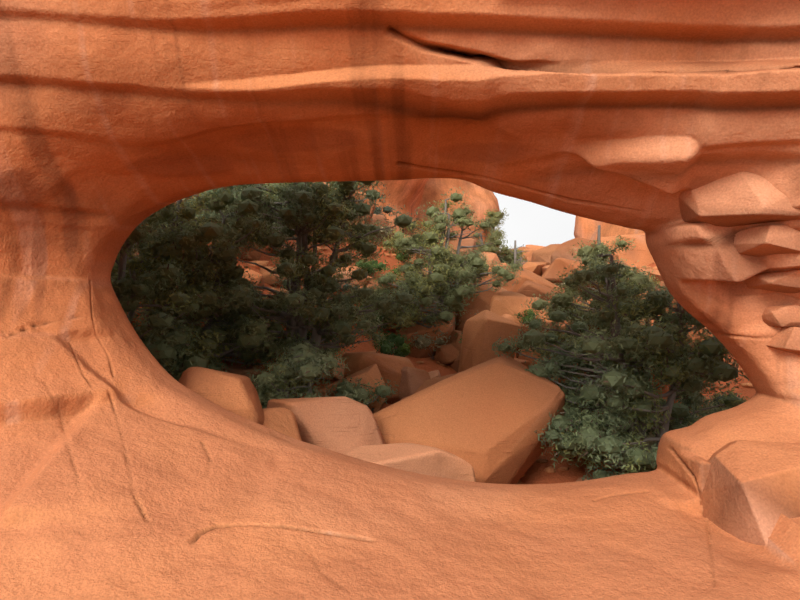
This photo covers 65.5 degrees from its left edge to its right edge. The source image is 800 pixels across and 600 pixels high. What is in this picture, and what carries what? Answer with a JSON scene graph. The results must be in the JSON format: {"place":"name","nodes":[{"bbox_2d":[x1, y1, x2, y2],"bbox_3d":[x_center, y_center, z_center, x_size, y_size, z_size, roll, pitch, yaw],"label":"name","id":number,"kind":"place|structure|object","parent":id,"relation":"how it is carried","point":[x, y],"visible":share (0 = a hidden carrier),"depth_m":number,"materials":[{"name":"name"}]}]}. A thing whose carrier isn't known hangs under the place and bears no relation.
{"place":"outdoors","nodes":[
{"label":"outdoors","id":0,"kind":"place"},
{"bbox_2d":[132,220,755,483],"bbox_3d":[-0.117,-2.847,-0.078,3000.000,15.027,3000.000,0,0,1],"label":"ground","id":1,"kind":"structure","parent":0,"point":[535,473],"depth_m":14.22,"materials":[{"name":"red soil"}]},
{"bbox_2d":[111,211,232,380],"bbox_3d":[-4.129,0.081,9.532,3.347,3.974,2.851,0,0,-45],"label":"juniper wood","id":2,"kind":"object","parent":1,"relation":"on","point":[168,351],"visible":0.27,"depth_m":9.26,"materials":[{"name":"green plant"}]},
{"bbox_2d":[174,192,205,220],"bbox_3d":[-6.448,-2.674,16.925,2.201,1.693,2.025,0,0,-41],"label":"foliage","id":3,"kind":"object","parent":1,"relation":"on","point":[187,199],"depth_m":16.51,"materials":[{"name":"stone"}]},
{"bbox_2d":[111,189,303,367],"bbox_3d":[-3.857,-0.519,11.421,4.081,4.427,4.176,0,0,1],"label":"juniper wood","id":4,"kind":"object","parent":1,"relation":"on","point":[193,234],"visible":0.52,"depth_m":10.67,"materials":[{"name":"green plant"}]},
{"bbox_2d":[178,367,264,424],"bbox_3d":[-2.414,1.963,7.892,1.420,2.198,1.126,0,0,-15],"label":"boulder","id":5,"kind":"object","parent":1,"relation":"on","point":[237,394],"visible":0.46,"depth_m":7.60,"materials":[{"name":"stone"}]},
{"bbox_2d":[161,183,312,247],"bbox_3d":[-4.341,-3.685,16.482,4.239,5.286,4.979,0,0,1],"label":"juniper wood","id":6,"kind":"object","parent":1,"relation":"on","point":[208,215],"visible":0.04,"depth_m":15.08,"materials":[{"name":"green plant"}]},
{"bbox_2d":[221,365,263,382],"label":"boulder","id":7,"kind":"object","parent":1,"relation":"on","point":[239,370],"visible":0.23,"depth_m":11.41,"materials":[{"name":"stone"}]},
{"bbox_2d":[243,254,251,260],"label":"boulder","id":8,"kind":"object","parent":1,"relation":"on","point":[249,258],"visible":0.17,"depth_m":16.23,"materials":[{"name":"stone"}]},
{"bbox_2d":[236,241,262,260],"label":"boulder","id":9,"kind":"object","parent":1,"relation":"on","point":[254,255],"visible":0.35,"depth_m":16.29,"materials":[{"name":"stone"}]},
{"bbox_2d":[242,269,265,290],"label":"boulder","id":10,"kind":"object","parent":1,"relation":"on","point":[256,274],"visible":0.25,"depth_m":15.12,"materials":[{"name":"stone"}]},
{"bbox_2d":[259,266,275,274],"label":"boulder","id":11,"kind":"object","parent":1,"relation":"on","point":[262,271],"visible":0.1,"depth_m":16.02,"materials":[{"name":"stone"}]},
{"bbox_2d":[263,272,284,286],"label":"boulder","id":12,"kind":"object","parent":1,"relation":"on","point":[268,278],"visible":0.46,"depth_m":15.64,"materials":[{"name":"stone"}]},
{"bbox_2d":[263,407,301,440],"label":"boulder","id":13,"kind":"object","parent":1,"relation":"on","point":[281,420],"visible":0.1,"depth_m":8.13,"materials":[{"name":"stone"}]},
{"bbox_2d":[151,181,423,361],"bbox_3d":[-2.295,-0.817,12.447,5.209,5.281,4.754,0,0,-30],"label":"big juniper wood","id":14,"kind":"object","parent":1,"relation":"on","point":[322,210],"visible":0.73,"depth_m":11.68,"materials":[{"name":"green plant"}]},
{"bbox_2d":[307,330,321,340],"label":"scrub stems","id":15,"kind":"object","parent":1,"relation":"on","point":[308,334],"visible":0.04,"depth_m":13.90,"materials":[{"name":"green plant"}]},
{"bbox_2d":[246,338,397,408],"bbox_3d":[-1.475,1.826,10.464,2.619,2.454,3.836,0,0,43],"label":"shrub","id":16,"kind":"object","parent":1,"relation":"on","point":[299,369],"visible":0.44,"depth_m":10.05,"materials":[{"name":"green plant"}]},
{"bbox_2d":[267,396,384,450],"bbox_3d":[-1.163,2.236,9.618,1.525,1.554,1.722,0,0,44],"label":"boulder","id":17,"kind":"object","parent":1,"relation":"on","point":[338,423],"visible":0.48,"depth_m":9.18,"materials":[{"name":"stone"}]},
{"bbox_2d":[319,373,334,380],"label":"boulder","id":18,"kind":"object","parent":1,"relation":"on","point":[326,378],"visible":0.12,"depth_m":12.92,"materials":[{"name":"stone"}]},
{"bbox_2d":[318,269,355,292],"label":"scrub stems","id":19,"kind":"object","parent":1,"relation":"on","point":[345,285],"visible":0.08,"depth_m":16.26,"materials":[{"name":"green plant"}]},
{"bbox_2d":[329,359,344,380],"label":"boulder","id":20,"kind":"object","parent":1,"relation":"on","point":[339,372],"visible":0.17,"depth_m":12.89,"materials":[{"name":"stone"}]},
{"bbox_2d":[313,364,384,413],"bbox_3d":[-1.099,1.941,12.225,1.581,1.313,1.342,0,0,-7],"label":"boulder","id":21,"kind":"object","parent":1,"relation":"on","point":[371,374],"visible":0.29,"depth_m":11.71,"materials":[{"name":"stone"}]},
{"bbox_2d":[323,182,376,230],"bbox_3d":[-2.095,-3.221,21.963,2.818,1.718,2.162,0,0,-27],"label":"rock formation","id":22,"kind":"object","parent":1,"relation":"on","point":[372,209],"visible":0.02,"depth_m":21.34,"materials":[{"name":"stone"}]},
{"bbox_2d":[332,266,369,290],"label":"boulder","id":23,"kind":"object","parent":1,"relation":"on","point":[355,268],"visible":0.1,"depth_m":17.24,"materials":[{"name":"stone"}]},
{"bbox_2d":[353,300,387,329],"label":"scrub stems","id":24,"kind":"object","parent":1,"relation":"on","point":[380,318],"visible":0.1,"depth_m":15.84,"materials":[{"name":"green plant"}]},
{"bbox_2d":[339,352,413,403],"bbox_3d":[-0.472,1.669,13.438,1.917,1.150,1.256,0,0,-18],"label":"boulder","id":25,"kind":"object","parent":1,"relation":"on","point":[390,367],"visible":0.35,"depth_m":12.90,"materials":[{"name":"stone"}]},
{"bbox_2d":[353,257,400,277],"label":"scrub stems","id":26,"kind":"object","parent":1,"relation":"on","point":[377,265],"visible":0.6,"depth_m":18.91,"materials":[{"name":"green plant"}]},
{"bbox_2d":[361,280,397,301],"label":"boulder","id":27,"kind":"object","parent":1,"relation":"on","point":[376,283],"visible":0.04,"depth_m":17.26,"materials":[{"name":"stone"}]},
{"bbox_2d":[371,214,388,227],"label":"boulder","id":28,"kind":"object","parent":1,"relation":"on","point":[375,216],"visible":0.21,"depth_m":24.33,"materials":[{"name":"stone"}]},
{"bbox_2d":[370,225,393,245],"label":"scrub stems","id":29,"kind":"object","parent":1,"relation":"on","point":[381,232],"visible":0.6,"depth_m":22.09,"materials":[{"name":"green plant"}]},
{"bbox_2d":[373,204,395,217],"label":"shrub stems","id":30,"kind":"object","parent":1,"relation":"on","point":[387,209],"visible":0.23,"depth_m":30.16,"materials":[{"name":"green plant"}]},
{"bbox_2d":[356,178,428,233],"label":"dome rock","id":31,"kind":"object","parent":1,"relation":"on","point":[406,193],"visible":0.04,"depth_m":40.07,"materials":[{"name":"stone"}]},
{"bbox_2d":[374,329,410,356],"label":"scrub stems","id":32,"kind":"object","parent":1,"relation":"on","point":[387,345],"visible":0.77,"depth_m":14.88,"materials":[{"name":"green plant"}]},
{"bbox_2d":[0,0,799,599],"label":"sandstone arch","id":33,"kind":"structure","parent":1,"relation":"on","point":[130,468],"depth_m":5.08,"materials":[{"name":"orange stone"}]},
{"bbox_2d":[699,440,799,544],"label":"boulder","id":34,"kind":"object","parent":33,"relation":"on","point":[751,492],"depth_m":5.00,"materials":[{"name":"stone"}]},
{"bbox_2d":[734,225,799,256],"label":"arch slab stack","id":35,"kind":"object","parent":33,"relation":"on","point":[767,240],"visible":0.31,"depth_m":5.32,"materials":[{"name":"stone"}]},
{"bbox_2d":[678,172,799,226],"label":"arch slab top","id":36,"kind":"structure","parent":35,"relation":"on","point":[741,198],"depth_m":5.29,"materials":[{"name":"stone"}]},
{"bbox_2d":[744,269,799,292],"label":"arch slab stack","id":37,"kind":"object","parent":33,"relation":"on","point":[785,281],"visible":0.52,"depth_m":5.66,"materials":[{"name":"stone"}]},
{"bbox_2d":[762,304,799,326],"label":"arch ledge","id":38,"kind":"object","parent":33,"relation":"attached to","point":[783,316],"visible":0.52,"depth_m":5.79,"materials":[{"name":"stone"}]},
{"bbox_2d":[767,327,799,354],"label":"arch slab stack","id":39,"kind":"object","parent":33,"relation":"attached to","point":[786,339],"visible":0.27,"depth_m":5.77,"materials":[{"name":"stone"}]},
{"bbox_2d":[392,343,410,356],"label":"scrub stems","id":40,"kind":"object","parent":1,"relation":"on","point":[404,349],"visible":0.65,"depth_m":14.88,"materials":[{"name":"green plant"}]},
{"bbox_2d":[388,219,414,236],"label":"boulder","id":41,"kind":"object","parent":1,"relation":"on","point":[406,233],"visible":0.02,"depth_m":26.26,"materials":[{"name":"stone"}]},
{"bbox_2d":[335,443,475,481],"bbox_3d":[-0.261,2.688,8.671,2.374,1.450,1.460,0,0,-15],"label":"boulder","id":42,"kind":"object","parent":1,"relation":"on","point":[423,459],"visible":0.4,"depth_m":8.16,"materials":[{"name":"stone"}]},
{"bbox_2d":[386,242,425,263],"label":"shrub stems","id":43,"kind":"object","parent":1,"relation":"on","point":[400,256],"visible":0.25,"depth_m":21.90,"materials":[{"name":"green plant"}]},
{"bbox_2d":[399,367,429,400],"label":"boulder","id":44,"kind":"object","parent":1,"relation":"on","point":[412,380],"visible":0.29,"depth_m":12.92,"materials":[{"name":"stone"}]},
{"bbox_2d":[395,320,452,357],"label":"boulder","id":45,"kind":"object","parent":1,"relation":"on","point":[409,332],"visible":0.35,"depth_m":15.78,"materials":[{"name":"stone"}]},
{"bbox_2d":[410,324,450,358],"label":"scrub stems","id":46,"kind":"object","parent":1,"relation":"on","point":[422,341],"visible":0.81,"depth_m":15.41,"materials":[{"name":"green plant"}]},
{"bbox_2d":[401,372,459,399],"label":"boulder","id":47,"kind":"object","parent":1,"relation":"on","point":[427,383],"visible":0.12,"depth_m":12.92,"materials":[{"name":"stone"}]},
{"bbox_2d":[412,301,454,329],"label":"boulder","id":48,"kind":"object","parent":1,"relation":"on","point":[453,320],"visible":0.04,"depth_m":16.94,"materials":[{"name":"stone"}]},
{"bbox_2d":[428,370,440,378],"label":"rock","id":49,"kind":"object","parent":1,"relation":"on","point":[434,374],"visible":0.29,"depth_m":14.17,"materials":[{"name":"stone"}]},
{"bbox_2d":[359,187,523,332],"bbox_3d":[1.001,-0.840,16.670,4.765,4.501,4.814,0,0,1],"label":"juniper wood","id":50,"kind":"object","parent":1,"relation":"on","point":[434,284],"visible":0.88,"depth_m":16.27,"materials":[{"name":"green plant"}]},
{"bbox_2d":[140,193,753,482],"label":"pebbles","id":51,"kind":"object","parent":1,"relation":"on","point":[550,469],"visible":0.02,"depth_m":15.33,"materials":[{"name":"stone"}]},
{"bbox_2d":[435,344,458,365],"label":"boulder","id":52,"kind":"object","parent":1,"relation":"on","point":[446,354],"visible":0.52,"depth_m":15.46,"materials":[{"name":"stone"}]},
{"bbox_2d":[422,239,475,264],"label":"boulder","id":53,"kind":"object","parent":1,"relation":"on","point":[468,242],"visible":0.12,"depth_m":22.05,"materials":[{"name":"stone"}]},
{"bbox_2d":[444,330,461,352],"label":"boulder","id":54,"kind":"object","parent":1,"relation":"on","point":[453,340],"visible":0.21,"depth_m":15.66,"materials":[{"name":"stone"}]},
{"bbox_2d":[449,353,459,372],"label":"boulder","id":55,"kind":"object","parent":1,"relation":"on","point":[455,365],"visible":0.06,"depth_m":15.28,"materials":[{"name":"stone"}]},
{"bbox_2d":[416,178,499,248],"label":"rock formation","id":56,"kind":"object","parent":1,"relation":"on","point":[482,201],"depth_m":48.51,"materials":[{"name":"stone"}]},
{"bbox_2d":[456,320,466,330],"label":"boulder","id":57,"kind":"object","parent":1,"relation":"on","point":[460,327],"visible":0.12,"depth_m":17.36,"materials":[{"name":"stone"}]},
{"bbox_2d":[373,354,564,483],"bbox_3d":[1.013,2.350,10.475,3.322,2.686,2.535,0,0,-38],"label":"slab boulder","id":58,"kind":"object","parent":1,"relation":"on","point":[485,420],"visible":0.58,"depth_m":9.98,"materials":[{"name":"stone"}]},
{"bbox_2d":[449,277,506,329],"bbox_3d":[2.054,0.225,18.479,1.859,1.986,2.007,0,0,-36],"label":"boulder","id":59,"kind":"object","parent":1,"relation":"on","point":[481,302],"visible":0.25,"depth_m":17.56,"materials":[{"name":"stone"}]},
{"bbox_2d":[458,310,520,371],"bbox_3d":[2.029,1.396,14.352,1.244,2.333,1.278,0,0,-11],"label":"boulder","id":60,"kind":"object","parent":1,"relation":"on","point":[484,331],"visible":0.4,"depth_m":13.86,"materials":[{"name":"stone"}]},
{"bbox_2d":[479,252,500,265],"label":"boulder","id":61,"kind":"object","parent":1,"relation":"on","point":[493,256],"visible":0.15,"depth_m":22.76,"materials":[{"name":"stone"}]},
{"bbox_2d":[463,208,529,263],"bbox_3d":[3.696,-2.094,24.072,2.639,2.818,2.196,0,0,-31],"label":"small juniper wood","id":62,"kind":"object","parent":1,"relation":"on","point":[505,253],"visible":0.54,"depth_m":23.55,"materials":[{"name":"green plant"}]},
{"bbox_2d":[490,263,507,268],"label":"boulder","id":63,"kind":"object","parent":1,"relation":"on","point":[504,264],"visible":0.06,"depth_m":22.53,"materials":[{"name":"stone"}]},
{"bbox_2d":[502,314,514,321],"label":"boulder","id":64,"kind":"object","parent":1,"relation":"on","point":[509,317],"visible":0.04,"depth_m":17.23,"materials":[{"name":"stone"}]},
{"bbox_2d":[500,291,526,296],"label":"boulder","id":65,"kind":"object","parent":1,"relation":"on","point":[506,293],"visible":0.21,"depth_m":17.96,"materials":[{"name":"stone"}]},
{"bbox_2d":[509,240,527,284],"bbox_3d":[3.818,-0.632,19.379,1.516,2.437,1.033,0,0,-34],"label":"dead juniper snag wood","id":66,"kind":"object","parent":1,"relation":"on","point":[515,253],"visible":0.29,"depth_m":19.34,"materials":[{"name":"grey wood"}]},
{"bbox_2d":[514,358,528,367],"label":"boulder","id":67,"kind":"object","parent":1,"relation":"on","point":[523,362],"visible":0.04,"depth_m":14.32,"materials":[{"name":"stone"}]},
{"bbox_2d":[489,295,557,324],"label":"boulder","id":68,"kind":"object","parent":1,"relation":"on","point":[500,305],"visible":0.31,"depth_m":17.38,"materials":[{"name":"stone"}]},
{"bbox_2d":[488,267,564,292],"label":"boulder","id":69,"kind":"object","parent":1,"relation":"on","point":[526,275],"visible":0.27,"depth_m":18.82,"materials":[{"name":"stone"}]},
{"bbox_2d":[509,262,544,275],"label":"boulder","id":70,"kind":"object","parent":1,"relation":"on","point":[535,267],"visible":0.19,"depth_m":22.60,"materials":[{"name":"stone"}]},
{"bbox_2d":[514,309,539,324],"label":"shrub stems","id":71,"kind":"object","parent":1,"relation":"on","point":[530,313],"visible":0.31,"depth_m":17.00,"materials":[{"name":"green plant"}]},
{"bbox_2d":[522,248,535,255],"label":"boulder","id":72,"kind":"object","parent":1,"relation":"on","point":[530,251],"visible":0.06,"depth_m":29.50,"materials":[{"name":"stone"}]},
{"bbox_2d":[525,245,544,249],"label":"boulder","id":73,"kind":"object","parent":1,"relation":"on","point":[536,247],"visible":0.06,"depth_m":37.06,"materials":[{"name":"stone"}]},
{"bbox_2d":[516,281,563,300],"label":"boulder","id":74,"kind":"object","parent":1,"relation":"on","point":[528,288],"visible":0.19,"depth_m":18.35,"materials":[{"name":"stone"}]},
{"bbox_2d":[516,322,563,357],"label":"boulder","id":75,"kind":"object","parent":1,"relation":"on","point":[523,328],"visible":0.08,"depth_m":15.22,"materials":[{"name":"stone"}]},
{"bbox_2d":[531,244,558,263],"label":"boulder","id":76,"kind":"object","parent":1,"relation":"on","point":[543,254],"visible":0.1,"depth_m":24.44,"materials":[{"name":"stone"}]},
{"bbox_2d":[542,265,549,274],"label":"boulder","id":77,"kind":"object","parent":1,"relation":"on","point":[544,268],"visible":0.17,"depth_m":22.33,"materials":[{"name":"stone"}]},
{"bbox_2d":[518,345,577,384],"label":"boulder","id":78,"kind":"object","parent":1,"relation":"on","point":[527,353],"visible":0.12,"depth_m":14.48,"materials":[{"name":"stone"}]},
{"bbox_2d":[550,245,581,262],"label":"boulder","id":79,"kind":"object","parent":1,"relation":"on","point":[563,252],"visible":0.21,"depth_m":23.36,"materials":[{"name":"stone"}]},
{"bbox_2d":[541,257,602,294],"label":"boulder","id":80,"kind":"object","parent":1,"relation":"on","point":[556,266],"visible":0.25,"depth_m":20.63,"materials":[{"name":"stone"}]},
{"bbox_2d":[556,238,596,248],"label":"boulder","id":81,"kind":"object","parent":1,"relation":"on","point":[574,241],"visible":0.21,"depth_m":24.22,"materials":[{"name":"stone"}]},
{"bbox_2d":[576,477,592,481],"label":"rock","id":82,"kind":"object","parent":1,"relation":"on","point":[579,479],"visible":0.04,"depth_m":10.33,"materials":[{"name":"stone"}]},
{"bbox_2d":[578,458,601,468],"bbox_3d":[3.495,2.995,11.455,0.596,0.365,0.309,0,0,-26],"label":"shrub","id":83,"kind":"object","parent":1,"relation":"on","point":[581,463],"visible":0.23,"depth_m":11.32,"materials":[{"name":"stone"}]},
{"bbox_2d":[521,225,660,373],"bbox_3d":[4.802,0.291,14.329,3.682,4.023,3.457,0,0,1],"label":"tree","id":84,"kind":"object","parent":1,"relation":"on","point":[586,253],"visible":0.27,"depth_m":13.71,"materials":[{"name":"green plant"}]},
{"bbox_2d":[574,216,644,242],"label":"rock formation","id":85,"kind":"object","parent":1,"relation":"on","point":[585,228],"depth_m":47.35,"materials":[{"name":"stone"}]},
{"bbox_2d":[608,254,618,263],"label":"boulder","id":86,"kind":"object","parent":1,"relation":"on","point":[614,256],"visible":0.06,"depth_m":22.90,"materials":[{"name":"stone"}]},
{"bbox_2d":[492,253,749,480],"bbox_3d":[4.406,1.419,10.612,4.895,4.446,4.450,0,0,-20],"label":"tree","id":87,"kind":"object","parent":1,"relation":"on","point":[626,401],"visible":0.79,"depth_m":9.96,"materials":[{"name":"green plant"}]},
{"bbox_2d":[601,233,653,270],"bbox_3d":[10.418,-1.798,28.843,3.145,2.547,2.069,0,0,-13],"label":"rock formation","id":88,"kind":"object","parent":1,"relation":"on","point":[640,251],"visible":0.21,"depth_m":27.92,"materials":[{"name":"stone"}]},
{"bbox_2d":[606,429,657,474],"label":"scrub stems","id":89,"kind":"object","parent":1,"relation":"on","point":[650,443],"visible":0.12,"depth_m":10.64,"materials":[{"name":"green plant"}]},
{"bbox_2d":[638,268,662,281],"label":"boulder","id":90,"kind":"object","parent":1,"relation":"on","point":[656,273],"visible":0.1,"depth_m":21.81,"materials":[{"name":"stone"}]},
{"bbox_2d":[647,281,682,312],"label":"boulder","id":91,"kind":"object","parent":1,"relation":"on","point":[661,285],"visible":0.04,"depth_m":17.57,"materials":[{"name":"stone"}]},
{"bbox_2d":[685,325,712,345],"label":"boulder","id":92,"kind":"object","parent":1,"relation":"on","point":[696,337],"visible":0.02,"depth_m":15.95,"materials":[{"name":"stone"}]},
{"bbox_2d":[692,403,716,414],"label":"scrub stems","id":93,"kind":"object","parent":1,"relation":"on","point":[707,410],"visible":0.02,"depth_m":12.61,"materials":[{"name":"green plant"}]},
{"bbox_2d":[709,391,744,409],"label":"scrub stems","id":94,"kind":"object","parent":1,"relation":"on","point":[718,397],"visible":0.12,"depth_m":12.71,"materials":[{"name":"green plant"}]},
{"bbox_2d":[493,192,575,250],"label":"sky","id":95,"kind":"structure","parent":0,"point":[528,223],"materials":[{"name":"white"}]}
]}

